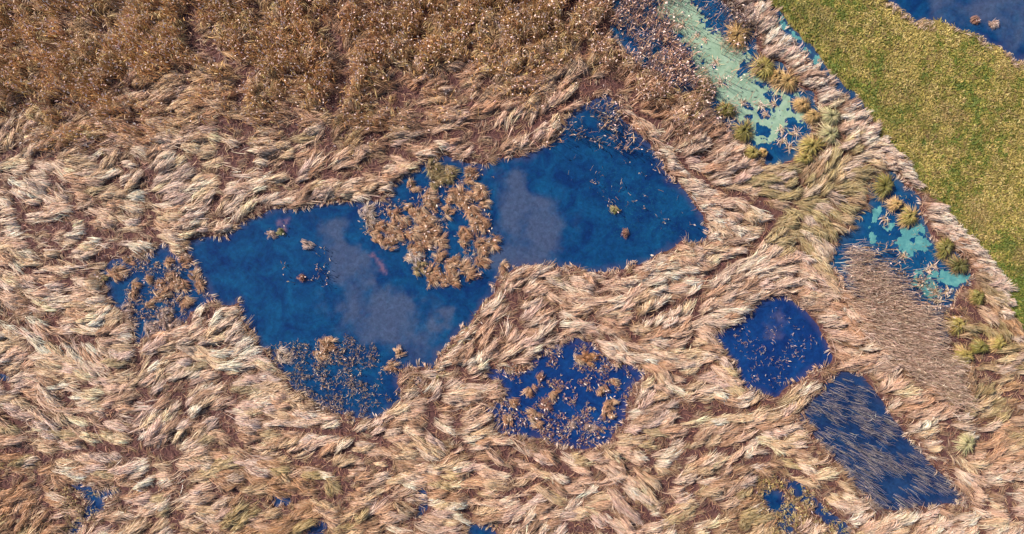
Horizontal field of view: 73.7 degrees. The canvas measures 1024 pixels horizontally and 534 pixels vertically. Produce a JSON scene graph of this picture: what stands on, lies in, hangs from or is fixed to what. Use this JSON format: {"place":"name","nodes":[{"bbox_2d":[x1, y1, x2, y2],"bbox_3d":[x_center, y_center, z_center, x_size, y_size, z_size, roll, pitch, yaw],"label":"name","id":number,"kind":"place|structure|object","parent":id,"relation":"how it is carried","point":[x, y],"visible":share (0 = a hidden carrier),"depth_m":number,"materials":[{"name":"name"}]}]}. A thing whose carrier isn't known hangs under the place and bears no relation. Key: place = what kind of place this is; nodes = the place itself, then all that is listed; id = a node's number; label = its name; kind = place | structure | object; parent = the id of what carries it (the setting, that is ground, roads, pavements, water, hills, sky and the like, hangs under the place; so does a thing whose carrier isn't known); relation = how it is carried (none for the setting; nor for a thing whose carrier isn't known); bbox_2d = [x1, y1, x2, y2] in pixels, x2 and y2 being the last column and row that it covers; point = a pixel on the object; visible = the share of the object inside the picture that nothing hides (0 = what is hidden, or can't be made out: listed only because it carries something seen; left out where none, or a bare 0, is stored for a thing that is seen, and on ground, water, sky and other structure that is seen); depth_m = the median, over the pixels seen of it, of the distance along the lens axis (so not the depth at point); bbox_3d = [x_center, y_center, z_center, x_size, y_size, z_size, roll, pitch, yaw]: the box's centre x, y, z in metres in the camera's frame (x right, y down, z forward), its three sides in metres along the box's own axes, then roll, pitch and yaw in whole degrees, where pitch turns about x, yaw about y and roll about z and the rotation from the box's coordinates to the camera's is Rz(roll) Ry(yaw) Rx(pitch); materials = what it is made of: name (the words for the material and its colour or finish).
{"place":"outdoors","nodes":[
{"label":"outdoors","id":0,"kind":"place"},
{"bbox_2d":[69,482,119,533],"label":"pond water","id":1,"kind":"structure","parent":0,"point":[97,502],"depth_m":61.38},
{"bbox_2d":[100,243,211,345],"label":"pond water","id":2,"kind":"structure","parent":0,"point":[116,291],"depth_m":61.38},
{"bbox_2d":[105,264,131,283],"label":"reed clump","id":3,"kind":"object","parent":2,"relation":"in","point":[115,273],"visible":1,"depth_m":61.09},
{"bbox_2d":[143,321,157,337],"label":"reed clump","id":4,"kind":"object","parent":2,"relation":"in","point":[147,327],"visible":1,"depth_m":61.07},
{"bbox_2d":[111,253,207,326],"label":"reed shoots","id":5,"kind":"object","parent":2,"relation":"in","point":[165,302],"visible":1,"depth_m":61.20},
{"bbox_2d":[153,313,169,330],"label":"reed clump","id":6,"kind":"object","parent":2,"relation":"in","point":[164,322],"visible":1,"depth_m":61.10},
{"bbox_2d":[152,283,171,301],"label":"reed clump","id":7,"kind":"object","parent":2,"relation":"in","point":[164,291],"visible":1,"depth_m":61.08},
{"bbox_2d":[160,306,175,323],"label":"reed clump","id":8,"kind":"object","parent":2,"relation":"in","point":[165,312],"visible":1,"depth_m":61.09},
{"bbox_2d":[165,270,182,289],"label":"reed clump","id":9,"kind":"object","parent":2,"relation":"in","point":[170,285],"visible":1,"depth_m":61.10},
{"bbox_2d":[173,278,191,295],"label":"reed clump","id":10,"kind":"object","parent":2,"relation":"in","point":[184,283],"visible":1,"depth_m":61.08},
{"bbox_2d":[176,293,195,310],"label":"reed clump","id":11,"kind":"object","parent":2,"relation":"in","point":[187,301],"visible":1,"depth_m":61.14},
{"bbox_2d":[190,276,205,294],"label":"reed clump","id":12,"kind":"object","parent":2,"relation":"in","point":[199,285],"visible":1,"depth_m":61.13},
{"bbox_2d":[271,494,290,506],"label":"pond water","id":13,"kind":"structure","parent":0,"point":[278,502],"depth_m":61.38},
{"bbox_2d":[307,521,326,533],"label":"pond water","id":14,"kind":"structure","parent":0,"point":[318,529],"depth_m":61.38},
{"bbox_2d":[416,485,427,517],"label":"pond water","id":15,"kind":"structure","parent":0,"point":[422,504],"depth_m":61.38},
{"bbox_2d":[185,92,707,417],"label":"pond water","id":16,"kind":"structure","parent":0,"point":[544,206],"depth_m":61.38,"materials":[{"name":"liquid"}]},
{"bbox_2d":[276,347,292,366],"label":"reed clump","id":17,"kind":"object","parent":16,"relation":"in","point":[284,359],"visible":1,"depth_m":61.13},
{"bbox_2d":[311,349,329,362],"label":"reed clump","id":18,"kind":"object","parent":16,"relation":"on","point":[321,356],"visible":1,"depth_m":61.12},
{"bbox_2d":[317,336,338,351],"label":"reed clump","id":19,"kind":"object","parent":16,"relation":"on","point":[326,343],"visible":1,"depth_m":61.08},
{"bbox_2d":[263,336,403,417],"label":"reed shoots","id":20,"kind":"object","parent":16,"relation":"in","point":[317,373],"visible":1,"depth_m":61.19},
{"bbox_2d":[357,206,378,229],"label":"reed clump","id":21,"kind":"object","parent":16,"relation":"in","point":[370,218],"visible":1,"depth_m":61.08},
{"bbox_2d":[367,218,386,240],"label":"reed clump","id":22,"kind":"object","parent":16,"relation":"on","point":[379,226],"visible":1,"depth_m":61.10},
{"bbox_2d":[382,234,397,250],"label":"reed clump","id":23,"kind":"object","parent":16,"relation":"in","point":[390,242],"visible":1,"depth_m":61.11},
{"bbox_2d":[383,358,400,371],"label":"reed clump","id":24,"kind":"object","parent":16,"relation":"on","point":[390,367],"visible":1,"depth_m":61.10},
{"bbox_2d":[384,218,404,237],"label":"reed clump","id":25,"kind":"object","parent":16,"relation":"in","point":[390,229],"visible":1,"depth_m":61.09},
{"bbox_2d":[387,208,402,223],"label":"reed clump","id":26,"kind":"object","parent":16,"relation":"in","point":[392,214],"visible":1,"depth_m":61.12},
{"bbox_2d":[405,248,424,268],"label":"reed clump","id":27,"kind":"object","parent":16,"relation":"on","point":[412,256],"visible":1,"depth_m":61.11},
{"bbox_2d":[405,225,426,243],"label":"reed clump","id":28,"kind":"object","parent":16,"relation":"in","point":[416,234],"visible":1,"depth_m":61.06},
{"bbox_2d":[408,205,431,224],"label":"reed clump","id":29,"kind":"object","parent":16,"relation":"in","point":[416,213],"visible":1,"depth_m":61.09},
{"bbox_2d":[411,257,429,279],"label":"reed clump","id":30,"kind":"object","parent":16,"relation":"on","point":[420,269],"visible":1,"depth_m":61.10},
{"bbox_2d":[415,234,435,253],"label":"reed clump","id":31,"kind":"object","parent":16,"relation":"in","point":[426,245],"visible":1,"depth_m":61.10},
{"bbox_2d":[415,208,437,227],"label":"reed clump","id":32,"kind":"object","parent":16,"relation":"in","point":[430,222],"visible":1,"depth_m":61.08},
{"bbox_2d":[418,220,442,244],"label":"reed clump","id":33,"kind":"object","parent":16,"relation":"in","point":[431,232],"visible":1,"depth_m":61.08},
{"bbox_2d":[421,188,439,206],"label":"reed clump","id":34,"kind":"object","parent":16,"relation":"on","point":[429,194],"visible":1,"depth_m":61.07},
{"bbox_2d":[424,198,441,214],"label":"reed clump","id":35,"kind":"object","parent":16,"relation":"in","point":[429,203],"visible":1,"depth_m":61.11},
{"bbox_2d":[422,156,444,178],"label":"reed clump","id":36,"kind":"object","parent":16,"relation":"in","point":[430,167],"visible":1,"depth_m":61.07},
{"bbox_2d":[426,261,444,282],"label":"reed clump","id":37,"kind":"object","parent":16,"relation":"in","point":[435,272],"visible":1,"depth_m":61.09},
{"bbox_2d":[428,168,449,192],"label":"reed clump","id":38,"kind":"object","parent":16,"relation":"on","point":[438,181],"visible":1,"depth_m":61.07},
{"bbox_2d":[432,247,446,262],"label":"reed clump","id":39,"kind":"object","parent":16,"relation":"on","point":[440,257],"visible":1,"depth_m":61.13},
{"bbox_2d":[431,231,450,249],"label":"reed clump","id":40,"kind":"object","parent":16,"relation":"in","point":[439,240],"visible":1,"depth_m":61.12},
{"bbox_2d":[442,263,457,284],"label":"reed clump","id":41,"kind":"object","parent":16,"relation":"on","point":[452,272],"visible":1,"depth_m":61.09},
{"bbox_2d":[445,253,461,268],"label":"reed clump","id":42,"kind":"object","parent":16,"relation":"on","point":[454,259],"visible":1,"depth_m":61.13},
{"bbox_2d":[444,165,463,186],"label":"reed clump","id":43,"kind":"object","parent":16,"relation":"in","point":[450,174],"visible":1,"depth_m":61.11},
{"bbox_2d":[447,183,466,203],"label":"reed clump","id":44,"kind":"object","parent":16,"relation":"on","point":[455,190],"visible":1,"depth_m":61.10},
{"bbox_2d":[450,255,471,274],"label":"reed clump","id":45,"kind":"object","parent":16,"relation":"in","point":[463,266],"visible":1,"depth_m":61.11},
{"bbox_2d":[454,193,470,210],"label":"reed clump","id":46,"kind":"object","parent":16,"relation":"in","point":[465,205],"visible":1,"depth_m":61.09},
{"bbox_2d":[454,225,473,240],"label":"reed clump","id":47,"kind":"object","parent":16,"relation":"in","point":[464,231],"visible":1,"depth_m":61.09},
{"bbox_2d":[461,165,479,188],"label":"reed clump","id":48,"kind":"object","parent":16,"relation":"in","point":[469,172],"visible":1,"depth_m":61.12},
{"bbox_2d":[464,262,481,281],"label":"reed clump","id":49,"kind":"object","parent":16,"relation":"in","point":[470,273],"visible":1,"depth_m":61.14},
{"bbox_2d":[464,204,481,220],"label":"reed clump","id":50,"kind":"object","parent":16,"relation":"in","point":[471,212],"visible":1,"depth_m":61.14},
{"bbox_2d":[468,213,489,237],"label":"reed clump","id":51,"kind":"object","parent":16,"relation":"in","point":[474,221],"visible":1,"depth_m":61.04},
{"bbox_2d":[471,182,490,199],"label":"reed clump","id":52,"kind":"object","parent":16,"relation":"on","point":[478,188],"visible":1,"depth_m":61.09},
{"bbox_2d":[474,236,491,256],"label":"reed clump","id":53,"kind":"object","parent":16,"relation":"in","point":[483,248],"visible":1,"depth_m":61.05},
{"bbox_2d":[474,252,492,270],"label":"reed clump","id":54,"kind":"object","parent":16,"relation":"in","point":[483,262],"visible":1,"depth_m":61.11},
{"bbox_2d":[475,192,492,210],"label":"reed clump","id":55,"kind":"object","parent":16,"relation":"in","point":[483,203],"visible":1,"depth_m":61.11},
{"bbox_2d":[485,234,503,253],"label":"reed clump","id":56,"kind":"object","parent":16,"relation":"in","point":[493,243],"visible":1,"depth_m":61.12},
{"bbox_2d":[464,523,495,533],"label":"pond water","id":57,"kind":"structure","parent":0,"point":[475,529],"depth_m":61.38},
{"bbox_2d":[0,0,1023,533],"bbox_3d":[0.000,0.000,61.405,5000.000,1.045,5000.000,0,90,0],"label":"ground","id":58,"kind":"structure","parent":0,"point":[460,370],"depth_m":61.20,"materials":[{"name":"plant"}]},
{"bbox_2d":[57,486,118,532],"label":"reed shoots","id":59,"kind":"object","parent":58,"relation":"on","point":[88,520],"visible":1,"depth_m":61.11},
{"bbox_2d":[0,0,246,533],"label":"flattened reeds","id":60,"kind":"object","parent":58,"relation":"on","point":[82,357],"visible":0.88,"depth_m":60.87,"materials":[{"name":"plant"}]},
{"bbox_2d":[0,0,762,161],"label":"standing reeds","id":61,"kind":"object","parent":58,"relation":"on","point":[28,26],"visible":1,"depth_m":60.27,"materials":[{"name":"plant"}]},
{"bbox_2d":[360,167,494,283],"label":"reed shoots","id":62,"kind":"object","parent":58,"relation":"on","point":[439,220],"visible":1,"depth_m":61.17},
{"bbox_2d":[225,213,687,533],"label":"flattened reeds","id":63,"kind":"object","parent":58,"relation":"on","point":[646,276],"visible":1,"depth_m":60.86,"materials":[{"name":"plant"}]},
{"bbox_2d":[0,0,974,533],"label":"shore reeds","id":64,"kind":"object","parent":58,"relation":"on","point":[502,398],"visible":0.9,"depth_m":61.20,"materials":[{"name":"plant"}]},
{"bbox_2d":[0,0,1023,533],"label":"reed thatch","id":65,"kind":"object","parent":58,"relation":"on","point":[128,450],"visible":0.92,"depth_m":61.08,"materials":[{"name":"plant"}]},
{"bbox_2d":[0,0,1023,533],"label":"broken reeds","id":66,"kind":"object","parent":58,"relation":"on","point":[188,432],"visible":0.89,"depth_m":61.06,"materials":[{"name":"plant"}]},
{"bbox_2d":[225,0,958,238],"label":"flattened reeds","id":67,"kind":"object","parent":58,"relation":"on","point":[713,203],"visible":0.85,"depth_m":60.84,"materials":[{"name":"plant"}]},
{"bbox_2d":[560,94,669,172],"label":"standing reeds","id":68,"kind":"object","parent":58,"relation":"on","point":[616,119],"visible":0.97,"depth_m":60.56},
{"bbox_2d":[696,75,715,102],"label":"grass tussock","id":69,"kind":"object","parent":58,"relation":"on","point":[709,92],"depth_m":60.95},
{"bbox_2d":[723,20,756,52],"bbox_3d":[20.313,-20.842,61.027,3.667,0.881,3.296,-31,90,0],"label":"grass tussock","id":70,"kind":"object","parent":58,"relation":"on","point":[735,33],"depth_m":60.86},
{"bbox_2d":[731,116,753,142],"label":"grass tussock","id":71,"kind":"object","parent":58,"relation":"on","point":[742,132],"depth_m":60.95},
{"bbox_2d":[742,143,760,158],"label":"grass tussock","id":72,"kind":"object","parent":58,"relation":"on","point":[752,152],"depth_m":60.78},
{"bbox_2d":[747,52,778,85],"bbox_3d":[22.365,-17.941,61.026,3.362,0.882,3.351,0,90,0],"label":"grass tussock","id":73,"kind":"object","parent":58,"relation":"on","point":[767,67],"depth_m":60.83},
{"bbox_2d":[769,62,803,97],"bbox_3d":[24.856,-16.642,61.027,3.926,0.880,3.619,0,90,0],"label":"grass tussock","id":74,"kind":"object","parent":58,"relation":"on","point":[786,81],"depth_m":60.92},
{"bbox_2d":[793,150,813,165],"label":"grass tussock","id":75,"kind":"object","parent":58,"relation":"on","point":[804,158],"depth_m":60.68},
{"bbox_2d":[794,133,826,157],"bbox_3d":[26.691,-10.643,60.870,3.234,0.887,2.931,0,90,0],"label":"grass tussock","id":76,"kind":"object","parent":58,"relation":"on","point":[809,144],"depth_m":60.71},
{"bbox_2d":[801,108,821,125],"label":"grass tussock","id":77,"kind":"object","parent":58,"relation":"on","point":[812,116],"depth_m":60.86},
{"bbox_2d":[811,123,842,151],"bbox_3d":[28.285,-11.593,60.883,2.760,0.879,3.704,-44,90,0],"label":"grass tussock","id":78,"kind":"object","parent":58,"relation":"on","point":[829,134],"depth_m":60.76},
{"bbox_2d":[817,102,842,127],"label":"grass tussock","id":79,"kind":"object","parent":58,"relation":"on","point":[829,116],"depth_m":60.70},
{"bbox_2d":[666,220,1023,533],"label":"flattened reeds","id":80,"kind":"object","parent":58,"relation":"on","point":[759,263],"visible":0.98,"depth_m":60.84,"materials":[{"name":"plant"}]},
{"bbox_2d":[869,172,894,202],"bbox_3d":[33.176,-7.178,61.028,2.487,0.880,3.330,0,90,0],"label":"grass tussock","id":81,"kind":"object","parent":58,"relation":"on","point":[883,185],"depth_m":60.86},
{"bbox_2d":[805,376,975,515],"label":"standing reeds","id":82,"kind":"object","parent":58,"relation":"on","point":[892,468],"visible":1,"depth_m":60.56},
{"bbox_2d":[768,0,1023,328],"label":"meadow grass","id":83,"kind":"structure","parent":58,"relation":"on","point":[849,9],"depth_m":60.86,"materials":[{"name":"plant"}]},
{"bbox_2d":[894,204,919,229],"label":"grass tussock","id":84,"kind":"object","parent":58,"relation":"on","point":[908,217],"depth_m":60.96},
{"bbox_2d":[837,239,984,419],"bbox_3d":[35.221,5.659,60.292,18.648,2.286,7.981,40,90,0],"label":"standing reeds","id":85,"kind":"object","parent":58,"relation":"on","point":[921,323],"visible":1,"depth_m":60.23,"materials":[{"name":"plant"}]},
{"bbox_2d":[933,236,955,260],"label":"grass tussock","id":86,"kind":"object","parent":58,"relation":"on","point":[942,247],"depth_m":60.87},
{"bbox_2d":[884,0,1023,69],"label":"shore grass","id":87,"kind":"structure","parent":58,"relation":"on","point":[932,23],"depth_m":60.92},
{"bbox_2d":[943,312,967,335],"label":"grass tussock","id":88,"kind":"object","parent":58,"relation":"on","point":[957,324],"depth_m":60.74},
{"bbox_2d":[942,253,969,275],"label":"grass tussock","id":89,"kind":"object","parent":58,"relation":"on","point":[956,264],"depth_m":60.91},
{"bbox_2d":[953,344,973,363],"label":"grass tussock","id":90,"kind":"object","parent":58,"relation":"on","point":[965,354],"depth_m":60.74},
{"bbox_2d":[952,431,978,456],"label":"grass tussock","id":91,"kind":"object","parent":58,"relation":"on","point":[968,442],"depth_m":60.69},
{"bbox_2d":[967,288,985,308],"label":"grass tussock","id":92,"kind":"object","parent":58,"relation":"on","point":[975,296],"depth_m":60.70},
{"bbox_2d":[968,337,989,355],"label":"grass tussock","id":93,"kind":"object","parent":58,"relation":"on","point":[978,346],"depth_m":60.68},
{"bbox_2d":[985,333,1006,354],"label":"grass tussock","id":94,"kind":"object","parent":58,"relation":"on","point":[995,344],"depth_m":60.75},
{"bbox_2d":[479,337,644,448],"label":"pond water","id":95,"kind":"structure","parent":0,"point":[514,387],"depth_m":61.38,"materials":[{"name":"liquid"}]},
{"bbox_2d":[525,407,543,424],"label":"reed clump","id":96,"kind":"object","parent":95,"relation":"in","point":[531,413],"visible":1,"depth_m":61.12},
{"bbox_2d":[494,342,633,445],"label":"reed stubs","id":97,"kind":"object","parent":95,"relation":"in","point":[558,383],"visible":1,"depth_m":61.25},
{"bbox_2d":[580,348,600,366],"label":"reed clump","id":98,"kind":"object","parent":95,"relation":"on","point":[593,357],"visible":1,"depth_m":61.11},
{"bbox_2d":[598,407,615,421],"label":"reed clump","id":99,"kind":"object","parent":95,"relation":"in","point":[604,414],"visible":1,"depth_m":61.16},
{"bbox_2d":[602,396,619,411],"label":"reed clump","id":100,"kind":"object","parent":95,"relation":"in","point":[607,404],"visible":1,"depth_m":61.11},
{"bbox_2d":[610,0,818,165],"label":"channel water","id":101,"kind":"structure","parent":0,"point":[776,153],"depth_m":61.38,"materials":[{"name":"liquid"}]},
{"bbox_2d":[714,101,737,120],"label":"grass tussock","id":102,"kind":"object","parent":101,"relation":"in","point":[726,110],"depth_m":60.92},
{"bbox_2d":[657,0,806,144],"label":"duckweed","id":103,"kind":"object","parent":101,"relation":"on","point":[710,49],"visible":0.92,"depth_m":61.37,"materials":[{"name":"plant"}]},
{"bbox_2d":[715,0,760,31],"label":"standing reeds","id":104,"kind":"object","parent":101,"relation":"in","point":[738,16],"visible":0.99,"depth_m":60.36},
{"bbox_2d":[668,2,809,148],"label":"floating litter","id":105,"kind":"object","parent":101,"relation":"on","point":[748,79],"visible":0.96,"depth_m":61.35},
{"bbox_2d":[766,69,781,88],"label":"grass tussock","id":106,"kind":"object","parent":101,"relation":"in","point":[776,77],"depth_m":60.83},
{"bbox_2d":[788,96,810,112],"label":"grass tussock","id":107,"kind":"object","parent":101,"relation":"on","point":[802,104],"depth_m":60.93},
{"bbox_2d":[712,294,832,396],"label":"pond water","id":108,"kind":"structure","parent":0,"point":[813,352],"depth_m":61.38,"materials":[{"name":"liquid"}]},
{"bbox_2d":[733,309,816,387],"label":"reed shoots","id":109,"kind":"object","parent":108,"relation":"in","point":[773,349],"visible":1,"depth_m":61.26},
{"bbox_2d":[759,482,796,522],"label":"pond water","id":110,"kind":"structure","parent":0,"point":[774,500],"depth_m":61.38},
{"bbox_2d":[773,516,796,533],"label":"pond water","id":111,"kind":"structure","parent":0,"point":[790,529],"depth_m":61.38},
{"bbox_2d":[781,477,852,533],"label":"pond water","id":112,"kind":"structure","parent":0,"point":[796,486],"depth_m":61.38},
{"bbox_2d":[756,476,853,533],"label":"reed shoots","id":113,"kind":"object","parent":112,"relation":"in","point":[800,498],"visible":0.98,"depth_m":61.12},
{"bbox_2d":[763,0,872,121],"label":"ditch water","id":114,"kind":"structure","parent":0,"point":[812,54],"depth_m":61.38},
{"bbox_2d":[778,13,821,66],"bbox_3d":[25.759,-20.291,61.370,1.118,0.001,5.963,-43,90,0],"label":"duckweed","id":115,"kind":"object","parent":114,"relation":"on","point":[783,27],"visible":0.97,"depth_m":61.37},
{"bbox_2d":[798,371,961,509],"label":"pond water","id":116,"kind":"structure","parent":0,"point":[891,486],"depth_m":61.38,"materials":[{"name":"liquid"}]},
{"bbox_2d":[829,170,970,355],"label":"channel water","id":117,"kind":"structure","parent":0,"point":[863,231],"depth_m":61.38,"materials":[{"name":"liquid"}]},
{"bbox_2d":[881,194,904,214],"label":"grass tussock","id":118,"kind":"object","parent":117,"relation":"in","point":[895,204],"depth_m":60.98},
{"bbox_2d":[868,206,969,301],"bbox_3d":[36.141,-1.495,61.370,4.964,0.001,10.619,-43,90,0],"label":"duckweed","id":119,"kind":"object","parent":117,"relation":"on","point":[918,244],"visible":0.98,"depth_m":61.37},
{"bbox_2d":[886,0,1023,60],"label":"lake water","id":120,"kind":"structure","parent":0,"point":[1007,34],"depth_m":61.38,"materials":[{"name":"liquid"}]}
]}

